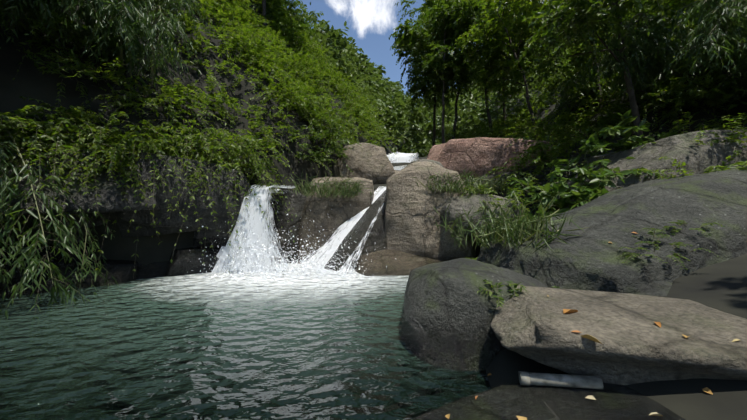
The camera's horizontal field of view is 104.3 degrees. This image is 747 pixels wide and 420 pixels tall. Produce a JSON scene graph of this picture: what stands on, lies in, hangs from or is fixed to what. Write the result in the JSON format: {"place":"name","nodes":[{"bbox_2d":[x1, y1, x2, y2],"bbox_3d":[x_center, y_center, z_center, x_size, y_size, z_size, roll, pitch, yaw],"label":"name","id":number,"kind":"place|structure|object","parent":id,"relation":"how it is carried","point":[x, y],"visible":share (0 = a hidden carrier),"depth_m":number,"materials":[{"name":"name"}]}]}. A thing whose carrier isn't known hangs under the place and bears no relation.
{"place":"outdoors","nodes":[
{"label":"outdoors","id":0,"kind":"place"},
{"bbox_2d":[0,263,491,419],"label":"pool water","id":1,"kind":"structure","parent":0,"point":[201,346],"depth_m":3.48,"materials":[{"name":"teal liquid"}]},
{"bbox_2d":[187,169,404,283],"bbox_3d":[-2.421,0.300,7.838,6.599,2.908,3.264,0,0,1],"label":"water spray","id":2,"kind":"object","parent":1,"relation":"on","point":[288,267],"depth_m":7.83,"materials":[{"name":"white liquid"}]},
{"bbox_2d":[0,0,746,419],"bbox_3d":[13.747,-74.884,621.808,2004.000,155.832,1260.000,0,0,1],"label":"ground","id":3,"kind":"structure","parent":0,"point":[720,286],"depth_m":7.83,"materials":[{"name":"soil"}]},
{"bbox_2d":[0,215,33,232],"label":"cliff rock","id":4,"kind":"object","parent":3,"relation":"on","point":[26,216],"visible":0.04,"depth_m":6.18,"materials":[{"name":"grey stone"}]},
{"bbox_2d":[0,231,95,262],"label":"cliff rock","id":5,"kind":"object","parent":3,"relation":"on","point":[58,257],"visible":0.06,"depth_m":6.53,"materials":[{"name":"grey stone"}]},
{"bbox_2d":[3,213,110,238],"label":"cliff rock","id":6,"kind":"object","parent":3,"relation":"on","point":[98,221],"depth_m":6.68,"materials":[{"name":"grey stone"}]},
{"bbox_2d":[0,259,139,297],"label":"cliff rock","id":7,"kind":"object","parent":3,"relation":"on","point":[121,271],"visible":0.25,"depth_m":6.48,"materials":[{"name":"grey stone"}]},
{"bbox_2d":[0,146,159,215],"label":"cliff rock","id":8,"kind":"object","parent":3,"relation":"on","point":[111,198],"visible":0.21,"depth_m":6.28,"materials":[{"name":"grey stone"}]},
{"bbox_2d":[101,212,209,236],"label":"cliff rock","id":9,"kind":"object","parent":3,"relation":"on","point":[144,230],"visible":0.19,"depth_m":7.40,"materials":[{"name":"grey stone"}]},
{"bbox_2d":[115,152,251,230],"bbox_3d":[-5.187,-0.416,8.581,3.628,2.276,2.512,0,0,-39],"label":"cliff rock","id":10,"kind":"object","parent":3,"relation":"on","point":[176,219],"visible":0.5,"depth_m":7.45,"materials":[{"name":"grey stone"}]},
{"bbox_2d":[167,247,221,276],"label":"cliff rock","id":11,"kind":"object","parent":3,"relation":"on","point":[181,263],"visible":0.29,"depth_m":7.78,"materials":[{"name":"grey stone"}]},
{"bbox_2d":[193,229,231,247],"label":"cliff rock","id":12,"kind":"object","parent":3,"relation":"on","point":[221,238],"visible":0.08,"depth_m":8.09,"materials":[{"name":"grey stone"}]},
{"bbox_2d":[211,185,294,272],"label":"waterfall","id":13,"kind":"structure","parent":3,"relation":"on","point":[252,221],"depth_m":8.17,"materials":[{"name":"white liquid"}]},
{"bbox_2d":[265,190,306,263],"bbox_3d":[-3.291,0.953,10.479,2.269,3.494,2.462,0,0,-14],"label":"rock","id":14,"kind":"object","parent":3,"relation":"on","point":[297,201],"visible":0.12,"depth_m":9.63,"materials":[{"name":"grey stone"}]},
{"bbox_2d":[296,177,373,262],"bbox_3d":[-1.417,0.784,10.926,2.877,4.246,3.396,0,0,-11],"label":"boulder","id":15,"kind":"object","parent":3,"relation":"on","point":[329,215],"visible":0.44,"depth_m":9.38,"materials":[{"name":"grey stone"}]},
{"bbox_2d":[319,188,387,270],"bbox_3d":[-0.300,1.501,10.180,2.774,4.778,5.376,0,0,42],"label":"rock","id":16,"kind":"object","parent":3,"relation":"on","point":[375,241],"visible":0.06,"depth_m":8.99,"materials":[{"name":"grey stone"}]},
{"bbox_2d":[295,186,385,274],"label":"stream","id":17,"kind":"structure","parent":16,"relation":"on","point":[344,232],"depth_m":9.07,"materials":[{"name":"white liquid"}]},
{"bbox_2d":[334,143,394,183],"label":"tan rock","id":18,"kind":"object","parent":3,"relation":"on","point":[372,162],"visible":0.54,"depth_m":12.63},
{"bbox_2d":[1,0,744,294],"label":"trunks","id":19,"kind":"object","parent":3,"relation":"on","point":[120,57],"visible":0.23,"depth_m":7.49,"materials":[{"name":"brown wood"}]},
{"bbox_2d":[0,0,746,287],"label":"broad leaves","id":20,"kind":"object","parent":3,"relation":"on","point":[499,129],"visible":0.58,"depth_m":10.11,"materials":[{"name":"green plant"}]},
{"bbox_2d":[0,0,746,319],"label":"bamboo leaves","id":21,"kind":"object","parent":3,"relation":"on","point":[738,31],"visible":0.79,"depth_m":7.33,"materials":[{"name":"green plant"}]},
{"bbox_2d":[355,249,444,275],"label":"rock","id":22,"kind":"object","parent":3,"relation":"on","point":[403,263],"visible":0.23,"depth_m":8.18,"materials":[{"name":"brown stone"}]},
{"bbox_2d":[410,159,443,167],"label":"dark rock","id":23,"kind":"object","parent":3,"relation":"on","point":[433,161],"visible":0.19,"depth_m":11.77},
{"bbox_2d":[385,161,475,260],"bbox_3d":[1.943,0.579,10.020,3.137,4.478,3.184,0,0,1],"label":"boulder","id":24,"kind":"object","parent":3,"relation":"on","point":[411,227],"visible":0.48,"depth_m":8.71,"materials":[{"name":"grey stone"}]},
{"bbox_2d":[284,167,588,252],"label":"grass","id":25,"kind":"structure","parent":3,"relation":"on","point":[500,230],"depth_m":6.05,"materials":[{"name":"green plant"}]},
{"bbox_2d":[262,0,656,145],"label":"tree trunks","id":26,"kind":"object","parent":3,"relation":"on","point":[633,103],"visible":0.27,"depth_m":15.35,"materials":[{"name":"brown plant"}]},
{"bbox_2d":[293,0,629,156],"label":"far foliage trees","id":27,"kind":"object","parent":3,"relation":"on","point":[357,67],"visible":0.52,"depth_m":36.33,"materials":[{"name":"green plant"}]},
{"bbox_2d":[400,258,545,370],"bbox_3d":[1.484,1.761,4.255,2.542,2.153,2.017,0,0,-27],"label":"boulder","id":28,"kind":"object","parent":3,"relation":"on","point":[448,312],"visible":0.56,"depth_m":3.35,"materials":[{"name":"grey stone"}]},
{"bbox_2d":[440,194,524,241],"bbox_3d":[3.115,0.252,8.736,2.388,1.444,2.170,0,0,1],"label":"rock","id":29,"kind":"object","parent":3,"relation":"on","point":[457,203],"visible":0.27,"depth_m":7.91,"materials":[{"name":"grey stone"}]},
{"bbox_2d":[427,137,550,178],"bbox_3d":[5.012,-1.806,13.607,5.720,2.820,4.011,0,0,1],"label":"pink rock","id":30,"kind":"object","parent":3,"relation":"on","point":[481,156],"visible":0.4,"depth_m":11.86,"materials":[{"name":"pink stone"}]},
{"bbox_2d":[412,371,684,419],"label":"base rock","id":31,"kind":"object","parent":3,"relation":"on","point":[610,402],"visible":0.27,"depth_m":2.31,"materials":[{"name":"grey stone"}]},
{"bbox_2d":[518,371,603,388],"bbox_3d":[1.599,1.468,2.503,0.621,0.108,0.108,-4,-1,13],"label":"pipe","id":32,"kind":"object","parent":31,"relation":"on","point":[562,380],"visible":1,"depth_m":2.47,"materials":[{"name":"plastic"}]},
{"bbox_2d":[506,109,678,224],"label":"leafy plants","id":33,"kind":"object","parent":3,"relation":"on","point":[595,177],"visible":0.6,"depth_m":8.20,"materials":[{"name":"green plant"}]},
{"bbox_2d":[445,230,740,419],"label":"fallen leaves","id":34,"kind":"object","parent":3,"relation":"on","point":[592,338],"visible":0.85,"depth_m":2.32,"materials":[{"name":"orange plant"}]},
{"bbox_2d":[477,167,746,293],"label":"boulder","id":35,"kind":"object","parent":3,"relation":"on","point":[589,259],"visible":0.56,"depth_m":4.61,"materials":[{"name":"grey stone"}]},
{"bbox_2d":[489,285,746,384],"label":"rock slab","id":36,"kind":"object","parent":3,"relation":"on","point":[637,345],"visible":0.9,"depth_m":2.53,"materials":[{"name":"grey stone"}]},
{"bbox_2d":[552,129,746,211],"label":"rock boulder","id":37,"kind":"object","parent":3,"relation":"on","point":[695,157],"visible":0.42,"depth_m":7.44,"materials":[{"name":"grey stone"}]},
{"bbox_2d":[635,279,674,295],"bbox_3d":[6.013,1.493,3.886,6.120,1.850,3.027,0,0,12],"label":"rock slab","id":38,"kind":"object","parent":3,"relation":"on","point":[661,288],"visible":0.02,"depth_m":3.78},
{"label":"bed rock","id":39,"kind":"object","parent":3,"relation":"on","visible":0},
{"bbox_2d":[387,152,418,169],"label":"upper stream","id":40,"kind":"structure","parent":39,"relation":"on","point":[399,157],"depth_m":17.39,"materials":[{"name":"white liquid"}]},
{"bbox_2d":[0,0,746,311],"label":"foliage","id":41,"kind":"object","parent":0,"point":[425,32],"depth_m":11.44,"materials":[{"name":"green plant"}]},
{"bbox_2d":[283,0,473,106],"label":"sky","id":42,"kind":"structure","parent":0,"point":[371,23],"materials":[{"name":"blue"}]}
]}

